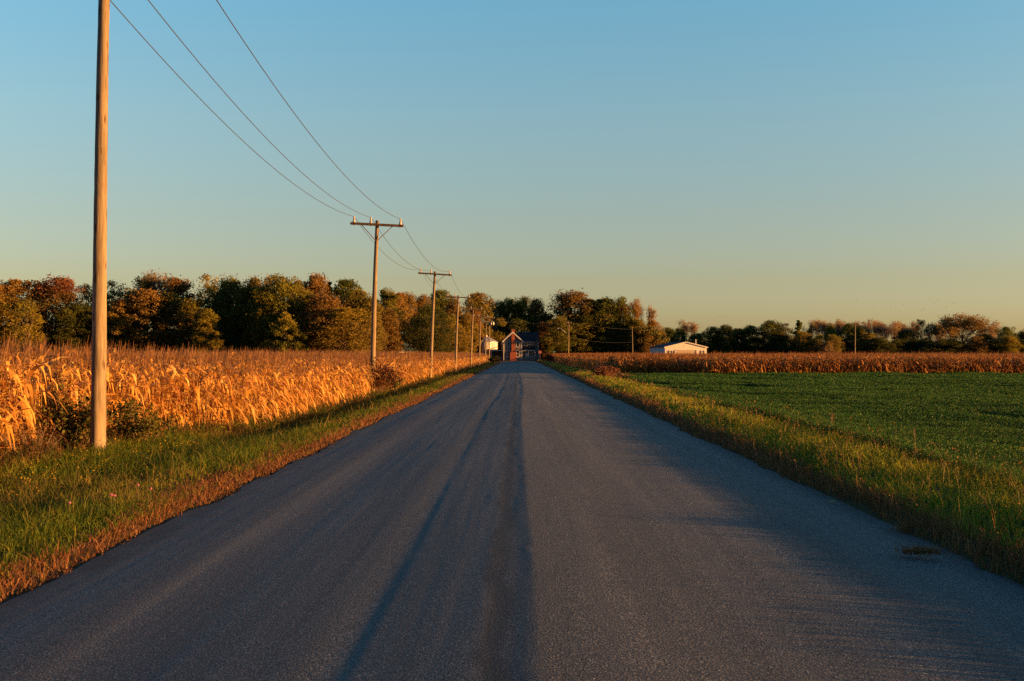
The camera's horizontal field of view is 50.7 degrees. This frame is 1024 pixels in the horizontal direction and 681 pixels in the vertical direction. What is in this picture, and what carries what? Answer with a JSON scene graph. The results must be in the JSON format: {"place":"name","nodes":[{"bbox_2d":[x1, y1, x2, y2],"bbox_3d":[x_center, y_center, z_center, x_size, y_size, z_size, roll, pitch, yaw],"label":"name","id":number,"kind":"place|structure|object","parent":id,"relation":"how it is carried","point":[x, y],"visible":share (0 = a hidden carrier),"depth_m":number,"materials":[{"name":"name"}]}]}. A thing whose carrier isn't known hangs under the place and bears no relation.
{"place":"outdoors","nodes":[
{"label":"outdoors","id":0,"kind":"place"},
{"bbox_2d":[0,361,501,603],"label":"verge grass","id":1,"kind":"structure","parent":0,"point":[288,437],"depth_m":17.90,"materials":[{"name":"plant"}]},
{"bbox_2d":[0,361,1023,680],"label":"road","id":2,"kind":"structure","parent":0,"point":[520,521],"depth_m":9.18,"materials":[{"name":"asphalt"}]},
{"bbox_2d":[889,542,963,559],"bbox_3d":[3.980,2.034,10.363,0.730,0.142,0.522,0,-1,0],"label":"dead grass clump","id":3,"kind":"object","parent":2,"relation":"on","point":[919,551],"visible":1,"depth_m":10.37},
{"bbox_2d":[0,360,1023,602],"bbox_3d":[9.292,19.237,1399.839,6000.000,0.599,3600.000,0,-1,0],"label":"ground","id":4,"kind":"structure","parent":0,"point":[861,506],"depth_m":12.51,"materials":[{"name":"green plant"}]},
{"bbox_2d":[0,284,23,351],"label":"tree","id":5,"kind":"object","parent":4,"relation":"on","point":[5,331],"visible":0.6,"depth_m":231.83,"materials":[{"name":"green plant"}]},
{"bbox_2d":[0,278,51,350],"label":"tree","id":6,"kind":"object","parent":4,"relation":"on","point":[12,288],"visible":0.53,"depth_m":235.18,"materials":[{"name":"green plant"}]},
{"bbox_2d":[8,298,46,348],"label":"tree","id":7,"kind":"object","parent":4,"relation":"on","point":[35,316],"visible":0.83,"depth_m":226.08,"materials":[{"name":"green plant"}]},
{"bbox_2d":[0,416,69,457],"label":"weed clump","id":8,"kind":"object","parent":4,"relation":"on","point":[31,438],"visible":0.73,"depth_m":20.02,"materials":[{"name":"green plant"}]},
{"bbox_2d":[19,274,91,351],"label":"tree","id":9,"kind":"object","parent":4,"relation":"on","point":[61,289],"visible":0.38,"depth_m":237.54,"materials":[{"name":"green plant"}]},
{"bbox_2d":[44,302,91,352],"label":"tree","id":10,"kind":"object","parent":4,"relation":"on","point":[85,320],"visible":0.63,"depth_m":234.48,"materials":[{"name":"green plant"}]},
{"bbox_2d":[36,377,117,448],"bbox_3d":[-8.854,1.510,21.926,1.676,1.552,1.782,0,-1,0],"label":"bush","id":11,"kind":"object","parent":4,"relation":"on","point":[83,424],"visible":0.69,"depth_m":21.63,"materials":[{"name":"green plant"}]},
{"bbox_2d":[69,283,91,336],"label":"tree","id":12,"kind":"object","parent":4,"relation":"on","point":[87,292],"visible":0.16,"depth_m":247.99,"materials":[{"name":"green plant"}]},
{"bbox_2d":[90,0,109,452],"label":"utility pole","id":13,"kind":"object","parent":4,"relation":"on","point":[98,369],"visible":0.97,"depth_m":21.39,"materials":[{"name":"brown wood"}]},
{"bbox_2d":[110,0,476,320],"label":"overhead wire","id":14,"kind":"object","parent":13,"relation":"attached to","point":[239,137],"visible":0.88,"depth_m":34.14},
{"bbox_2d":[148,0,478,316],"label":"overhead wire","id":15,"kind":"object","parent":13,"relation":"attached to","point":[261,133],"visible":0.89,"depth_m":33.51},
{"bbox_2d":[216,0,489,321],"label":"overhead wire","id":16,"kind":"object","parent":13,"relation":"attached to","point":[310,134],"visible":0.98,"depth_m":33.30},
{"bbox_2d":[107,279,126,336],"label":"tree","id":17,"kind":"object","parent":4,"relation":"on","point":[112,284],"visible":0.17,"depth_m":252.16,"materials":[{"name":"green plant"}]},
{"bbox_2d":[107,297,143,352],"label":"tree","id":18,"kind":"object","parent":4,"relation":"on","point":[117,313],"visible":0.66,"depth_m":236.71,"materials":[{"name":"green plant"}]},
{"bbox_2d":[115,287,154,348],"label":"tree","id":19,"kind":"object","parent":4,"relation":"on","point":[129,292],"visible":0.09,"depth_m":242.50,"materials":[{"name":"green plant"}]},
{"bbox_2d":[3,421,275,507],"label":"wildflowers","id":20,"kind":"object","parent":4,"relation":"on","point":[99,465],"visible":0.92,"depth_m":16.50,"materials":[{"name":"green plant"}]},
{"bbox_2d":[107,396,184,442],"bbox_3d":[-8.094,1.760,23.579,1.603,1.096,1.411,-1,-1,42],"label":"bush","id":21,"kind":"object","parent":4,"relation":"on","point":[147,426],"visible":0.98,"depth_m":23.50,"materials":[{"name":"green plant"}]},
{"bbox_2d":[118,287,177,352],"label":"tree","id":22,"kind":"object","parent":4,"relation":"on","point":[144,302],"visible":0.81,"depth_m":237.54,"materials":[{"name":"green plant"}]},
{"bbox_2d":[131,270,180,316],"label":"tree","id":23,"kind":"object","parent":4,"relation":"on","point":[155,282],"visible":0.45,"depth_m":247.68,"materials":[{"name":"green plant"}]},
{"bbox_2d":[145,291,190,351],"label":"tree","id":24,"kind":"object","parent":4,"relation":"on","point":[174,299],"visible":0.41,"depth_m":239.91,"materials":[{"name":"green plant"}]},
{"bbox_2d":[153,275,206,352],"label":"tree","id":25,"kind":"object","parent":4,"relation":"on","point":[180,285],"visible":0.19,"depth_m":245.90,"materials":[{"name":"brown plant"}]},
{"bbox_2d":[168,297,221,350],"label":"tree","id":26,"kind":"object","parent":4,"relation":"on","point":[190,307],"visible":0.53,"depth_m":236.86,"materials":[{"name":"green plant"}]},
{"bbox_2d":[193,273,220,305],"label":"tree","id":27,"kind":"object","parent":4,"relation":"on","point":[206,285],"visible":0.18,"depth_m":251.80,"materials":[{"name":"green plant"}]},
{"bbox_2d":[188,307,227,352],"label":"tree","id":28,"kind":"object","parent":4,"relation":"on","point":[203,320],"visible":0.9,"depth_m":231.45,"materials":[{"name":"green plant"}]},
{"bbox_2d":[196,287,238,352],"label":"tree","id":29,"kind":"object","parent":4,"relation":"on","point":[220,302],"visible":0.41,"depth_m":241.00,"materials":[{"name":"green plant"}]},
{"bbox_2d":[203,273,248,350],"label":"tree","id":30,"kind":"object","parent":4,"relation":"on","point":[232,283],"visible":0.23,"depth_m":242.66,"materials":[{"name":"green plant"}]},
{"bbox_2d":[214,286,256,351],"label":"tree","id":31,"kind":"object","parent":4,"relation":"on","point":[241,296],"visible":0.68,"depth_m":239.59,"materials":[{"name":"green plant"}]},
{"bbox_2d":[0,327,489,456],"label":"standing corn","id":32,"kind":"object","parent":4,"relation":"on","point":[200,385],"visible":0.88,"depth_m":29.46,"materials":[{"name":"plant"}]},
{"bbox_2d":[231,275,270,345],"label":"tree","id":33,"kind":"object","parent":4,"relation":"on","point":[253,282],"visible":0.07,"depth_m":245.27,"materials":[{"name":"green plant"}]},
{"bbox_2d":[241,285,282,351],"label":"tree","id":34,"kind":"object","parent":4,"relation":"on","point":[257,298],"visible":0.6,"depth_m":237.06,"materials":[{"name":"green plant"}]},
{"bbox_2d":[241,273,314,352],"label":"tree","id":35,"kind":"object","parent":4,"relation":"on","point":[283,289],"visible":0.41,"depth_m":237.84,"materials":[{"name":"green plant"}]},
{"bbox_2d":[261,311,308,352],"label":"tree","id":36,"kind":"object","parent":4,"relation":"on","point":[287,321],"visible":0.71,"depth_m":229.83,"materials":[{"name":"green plant"}]},
{"bbox_2d":[290,287,318,345],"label":"tree","id":37,"kind":"object","parent":4,"relation":"on","point":[307,296],"visible":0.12,"depth_m":243.39,"materials":[{"name":"green plant"}]},
{"bbox_2d":[306,272,331,341],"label":"tree","id":38,"kind":"object","parent":4,"relation":"on","point":[318,285],"visible":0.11,"depth_m":255.34,"materials":[{"name":"green plant"}]},
{"bbox_2d":[291,291,351,352],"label":"tree","id":39,"kind":"object","parent":4,"relation":"on","point":[321,302],"visible":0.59,"depth_m":235.69,"materials":[{"name":"green plant"}]},
{"bbox_2d":[303,307,380,352],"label":"tree","id":40,"kind":"object","parent":4,"relation":"on","point":[344,314],"visible":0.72,"depth_m":232.00,"materials":[{"name":"green plant"}]},
{"bbox_2d":[327,277,361,306],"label":"tree","id":41,"kind":"object","parent":4,"relation":"on","point":[345,285],"visible":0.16,"depth_m":257.39,"materials":[{"name":"green plant"}]},
{"bbox_2d":[338,287,386,349],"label":"tree","id":42,"kind":"object","parent":4,"relation":"on","point":[349,300],"visible":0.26,"depth_m":246.17,"materials":[{"name":"green plant"}]},
{"bbox_2d":[354,297,389,352],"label":"tree","id":43,"kind":"object","parent":4,"relation":"on","point":[379,339],"visible":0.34,"depth_m":244.54,"materials":[{"name":"green plant"}]},
{"bbox_2d":[350,216,403,390],"bbox_3d":[-7.460,-1.767,58.732,2.882,9.879,0.419,2,-1,0],"label":"utility pole","id":44,"kind":"object","parent":4,"relation":"on","point":[376,224],"visible":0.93,"depth_m":58.68,"materials":[{"name":"brown wood"}]},
{"bbox_2d":[353,356,407,392],"bbox_3d":[-7.370,1.845,58.815,3.432,2.071,3.539,0,-1,-34],"label":"bush","id":45,"kind":"object","parent":4,"relation":"on","point":[383,377],"visible":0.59,"depth_m":58.36,"materials":[{"name":"brown plant"}]},
{"bbox_2d":[376,307,405,352],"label":"tree","id":46,"kind":"object","parent":4,"relation":"on","point":[389,319],"visible":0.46,"depth_m":260.65,"materials":[{"name":"green plant"}]},
{"bbox_2d":[377,287,408,352],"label":"tree","id":47,"kind":"object","parent":4,"relation":"on","point":[388,299],"visible":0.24,"depth_m":271.25,"materials":[{"name":"green plant"}]},
{"bbox_2d":[394,291,415,348],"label":"tree","id":48,"kind":"object","parent":4,"relation":"on","point":[400,304],"visible":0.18,"depth_m":291.94,"materials":[{"name":"brown plant"}]},
{"bbox_2d":[396,291,420,346],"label":"tree","id":49,"kind":"object","parent":4,"relation":"on","point":[412,302],"visible":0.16,"depth_m":299.49,"materials":[{"name":"green plant"}]},
{"bbox_2d":[409,294,437,347],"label":"tree","id":50,"kind":"object","parent":4,"relation":"on","point":[421,299],"visible":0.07,"depth_m":304.30,"materials":[{"name":"green plant"}]},
{"bbox_2d":[399,303,464,352],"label":"tree","id":51,"kind":"object","parent":4,"relation":"on","point":[421,321],"visible":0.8,"depth_m":266.82,"materials":[{"name":"green plant"}]},
{"bbox_2d":[418,269,451,377],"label":"utility pole","id":52,"kind":"object","parent":4,"relation":"on","point":[434,282],"visible":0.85,"depth_m":92.56,"materials":[{"name":"brown wood"}]},
{"bbox_2d":[423,288,462,329],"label":"tree","id":53,"kind":"object","parent":4,"relation":"on","point":[440,301],"visible":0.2,"depth_m":311.15,"materials":[{"name":"green plant"}]},
{"bbox_2d":[433,314,470,352],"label":"tree","id":54,"kind":"object","parent":4,"relation":"on","point":[460,348],"visible":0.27,"depth_m":290.94,"materials":[{"name":"green plant"}]},
{"bbox_2d":[443,295,462,348],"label":"tree","id":55,"kind":"object","parent":4,"relation":"on","point":[452,309],"visible":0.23,"depth_m":303.98,"materials":[{"name":"green plant"}]},
{"bbox_2d":[446,293,469,371],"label":"utility pole","id":56,"kind":"object","parent":4,"relation":"on","point":[456,336],"visible":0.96,"depth_m":126.96,"materials":[{"name":"brown wood"}]},
{"bbox_2d":[453,312,481,352],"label":"tree","id":57,"kind":"object","parent":4,"relation":"on","point":[466,321],"visible":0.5,"depth_m":299.27,"materials":[{"name":"green plant"}]},
{"bbox_2d":[467,307,484,353],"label":"tree","id":58,"kind":"object","parent":4,"relation":"on","point":[477,313],"visible":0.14,"depth_m":317.18,"materials":[{"name":"green plant"}]},
{"bbox_2d":[460,291,506,343],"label":"tree","id":59,"kind":"object","parent":4,"relation":"on","point":[477,300],"visible":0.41,"depth_m":328.88,"materials":[{"name":"green plant"}]},
{"bbox_2d":[475,335,497,354],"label":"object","id":60,"kind":"object","parent":4,"relation":"on","point":[493,343],"visible":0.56,"depth_m":319.08,"materials":[{"name":"metal"}]},
{"bbox_2d":[491,298,510,334],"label":"tree","id":61,"kind":"object","parent":4,"relation":"on","point":[499,306],"visible":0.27,"depth_m":348.29,"materials":[{"name":"green plant"}]},
{"bbox_2d":[499,297,522,331],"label":"tree","id":62,"kind":"object","parent":4,"relation":"on","point":[509,303],"visible":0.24,"depth_m":349.49,"materials":[{"name":"green plant"}]},
{"bbox_2d":[487,329,539,360],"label":"farm house","id":63,"kind":"structure","parent":4,"relation":"on","point":[522,346],"depth_m":307.48,"materials":[{"name":"red"}]},
{"bbox_2d":[498,317,543,358],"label":"tree","id":64,"kind":"object","parent":4,"relation":"on","point":[520,326],"visible":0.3,"depth_m":336.10,"materials":[{"name":"green plant"}]},
{"bbox_2d":[510,295,539,335],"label":"tree","id":65,"kind":"object","parent":4,"relation":"on","point":[522,304],"visible":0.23,"depth_m":348.72,"materials":[{"name":"green plant"}]},
{"bbox_2d":[525,297,548,343],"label":"tree","id":66,"kind":"object","parent":4,"relation":"on","point":[536,312],"visible":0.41,"depth_m":344.80,"materials":[{"name":"green plant"}]},
{"bbox_2d":[533,321,552,359],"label":"tree","id":67,"kind":"object","parent":4,"relation":"on","point":[544,328],"visible":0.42,"depth_m":334.73,"materials":[{"name":"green plant"}]},
{"bbox_2d":[537,315,577,354],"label":"tree","id":68,"kind":"object","parent":4,"relation":"on","point":[556,345],"visible":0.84,"depth_m":307.26,"materials":[{"name":"green plant"}]},
{"bbox_2d":[535,288,606,352],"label":"tree","id":69,"kind":"object","parent":4,"relation":"on","point":[569,300],"visible":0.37,"depth_m":340.72,"materials":[{"name":"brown plant"}]},
{"bbox_2d":[560,314,604,353],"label":"tree","id":70,"kind":"object","parent":4,"relation":"on","point":[591,334],"visible":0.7,"depth_m":334.98,"materials":[{"name":"green plant"}]},
{"bbox_2d":[496,327,669,353],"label":"woodland understory","id":71,"kind":"object","parent":4,"relation":"on","point":[662,337],"visible":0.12,"depth_m":335.04,"materials":[{"name":"green plant"}]},
{"bbox_2d":[569,298,615,352],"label":"tree","id":72,"kind":"object","parent":4,"relation":"on","point":[594,307],"visible":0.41,"depth_m":338.53,"materials":[{"name":"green plant"}]},
{"bbox_2d":[591,364,619,376],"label":"bush","id":73,"kind":"object","parent":4,"relation":"on","point":[600,370],"visible":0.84,"depth_m":81.66,"materials":[{"name":"brown plant"}]},
{"bbox_2d":[579,295,637,353],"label":"tree","id":74,"kind":"object","parent":4,"relation":"on","point":[607,303],"visible":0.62,"depth_m":337.76,"materials":[{"name":"green plant"}]},
{"bbox_2d":[604,299,635,352],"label":"tree","id":75,"kind":"object","parent":4,"relation":"on","point":[624,307],"visible":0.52,"depth_m":338.00,"materials":[{"name":"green plant"}]},
{"bbox_2d":[617,318,652,353],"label":"tree","id":76,"kind":"object","parent":4,"relation":"on","point":[637,323],"visible":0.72,"depth_m":333.64,"materials":[{"name":"green plant"}]},
{"bbox_2d":[630,296,657,322],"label":"tree","id":77,"kind":"object","parent":4,"relation":"on","point":[637,307],"visible":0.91,"depth_m":340.69,"materials":[{"name":"orange plant"}]},
{"bbox_2d":[634,335,662,353],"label":"bush","id":78,"kind":"object","parent":4,"relation":"on","point":[647,345],"visible":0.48,"depth_m":330.41,"materials":[{"name":"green plant"}]},
{"bbox_2d":[649,339,707,354],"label":"barn","id":79,"kind":"structure","parent":4,"relation":"on","point":[680,347],"depth_m":299.94,"materials":[{"name":"metal"}]},
{"bbox_2d":[676,319,699,336],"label":"tree","id":80,"kind":"object","parent":4,"relation":"on","point":[693,327],"visible":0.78,"depth_m":467.99,"materials":[{"name":"orange plant"}]},
{"bbox_2d":[700,326,726,353],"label":"tree","id":81,"kind":"object","parent":4,"relation":"on","point":[708,336],"visible":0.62,"depth_m":437.38,"materials":[{"name":"green plant"}]},
{"bbox_2d":[712,324,738,353],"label":"tree","id":82,"kind":"object","parent":4,"relation":"on","point":[728,339],"visible":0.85,"depth_m":435.31,"materials":[{"name":"green plant"}]},
{"bbox_2d":[728,328,747,354],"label":"tree","id":83,"kind":"object","parent":4,"relation":"on","point":[737,335],"visible":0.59,"depth_m":438.62,"materials":[{"name":"green plant"}]},
{"bbox_2d":[736,324,762,353],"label":"tree","id":84,"kind":"object","parent":4,"relation":"on","point":[748,331],"visible":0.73,"depth_m":437.01,"materials":[{"name":"green plant"}]},
{"bbox_2d":[752,319,788,354],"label":"tree","id":85,"kind":"object","parent":4,"relation":"on","point":[773,333],"visible":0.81,"depth_m":432.66,"materials":[{"name":"green plant"}]},
{"bbox_2d":[765,334,796,353],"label":"tree","id":86,"kind":"object","parent":4,"relation":"on","point":[784,346],"visible":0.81,"depth_m":429.50,"materials":[{"name":"green plant"}]},
{"bbox_2d":[552,350,1023,373],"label":"standing corn","id":87,"kind":"object","parent":4,"relation":"on","point":[783,362],"visible":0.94,"depth_m":101.72,"materials":[{"name":"plant"}]},
{"bbox_2d":[788,331,815,354],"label":"tree","id":88,"kind":"object","parent":4,"relation":"on","point":[800,340],"visible":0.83,"depth_m":425.70,"materials":[{"name":"green plant"}]},
{"bbox_2d":[616,371,1023,487],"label":"green crop","id":89,"kind":"object","parent":4,"relation":"on","point":[976,414],"visible":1,"depth_m":36.49,"materials":[{"name":"plant"}]},
{"bbox_2d":[808,333,832,353],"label":"tree","id":90,"kind":"object","parent":4,"relation":"on","point":[817,341],"visible":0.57,"depth_m":424.06,"materials":[{"name":"green plant"}]},
{"bbox_2d":[824,334,846,354],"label":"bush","id":91,"kind":"object","parent":4,"relation":"on","point":[833,338],"visible":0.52,"depth_m":422.90,"materials":[{"name":"green plant"}]},
{"bbox_2d":[838,321,861,353],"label":"tree","id":92,"kind":"object","parent":4,"relation":"on","point":[848,329],"visible":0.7,"depth_m":433.83,"materials":[{"name":"green plant"}]},
{"bbox_2d":[852,333,878,354],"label":"tree","id":93,"kind":"object","parent":4,"relation":"on","point":[867,336],"visible":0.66,"depth_m":427.50,"materials":[{"name":"green plant"}]},
{"bbox_2d":[867,337,896,354],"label":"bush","id":94,"kind":"object","parent":4,"relation":"on","point":[881,343],"visible":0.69,"depth_m":422.48,"materials":[{"name":"green plant"}]},
{"bbox_2d":[870,321,901,343],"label":"tree","id":95,"kind":"object","parent":4,"relation":"on","point":[891,329],"visible":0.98,"depth_m":448.98,"materials":[{"name":"brown plant"}]},
{"bbox_2d":[886,339,910,353],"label":"bush","id":96,"kind":"object","parent":4,"relation":"on","point":[898,344],"visible":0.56,"depth_m":425.88,"materials":[{"name":"green plant"}]},
{"bbox_2d":[892,328,921,355],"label":"tree","id":97,"kind":"object","parent":4,"relation":"on","point":[909,338],"visible":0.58,"depth_m":430.79,"materials":[{"name":"green plant"}]},
{"bbox_2d":[911,340,945,354],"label":"bush","id":98,"kind":"object","parent":4,"relation":"on","point":[924,344],"visible":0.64,"depth_m":424.65,"materials":[{"name":"green plant"}]},
{"bbox_2d":[915,324,942,351],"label":"tree","id":99,"kind":"object","parent":4,"relation":"on","point":[928,332],"visible":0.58,"depth_m":433.77,"materials":[{"name":"green plant"}]},
{"bbox_2d":[926,339,967,354],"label":"bush","id":100,"kind":"object","parent":4,"relation":"on","point":[954,344],"visible":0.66,"depth_m":424.41,"materials":[{"name":"green plant"}]},
{"bbox_2d":[922,312,991,350],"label":"tree","id":101,"kind":"object","parent":4,"relation":"on","point":[969,324],"visible":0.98,"depth_m":431.01,"materials":[{"name":"brown plant"}]},
{"bbox_2d":[931,323,990,350],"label":"tree","id":102,"kind":"object","parent":4,"relation":"on","point":[961,336],"visible":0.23,"depth_m":435.33,"materials":[{"name":"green plant"}]},
{"bbox_2d":[963,336,989,354],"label":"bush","id":103,"kind":"object","parent":4,"relation":"on","point":[978,343],"visible":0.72,"depth_m":423.57,"materials":[{"name":"green plant"}]},
{"bbox_2d":[972,334,996,353],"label":"tree","id":104,"kind":"object","parent":4,"relation":"on","point":[986,338],"visible":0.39,"depth_m":428.45,"materials":[{"name":"green plant"}]},
{"bbox_2d":[993,325,1020,353],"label":"tree","id":105,"kind":"object","parent":4,"relation":"on","point":[1007,331],"visible":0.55,"depth_m":427.42,"materials":[{"name":"green plant"}]},
{"bbox_2d":[996,336,1023,354],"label":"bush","id":106,"kind":"object","parent":4,"relation":"on","point":[1009,346],"visible":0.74,"depth_m":421.58,"materials":[{"name":"green plant"}]},
{"bbox_2d":[0,0,1023,344],"label":"sky","id":107,"kind":"structure","parent":0,"point":[734,163],"materials":[{"name":"blue"}]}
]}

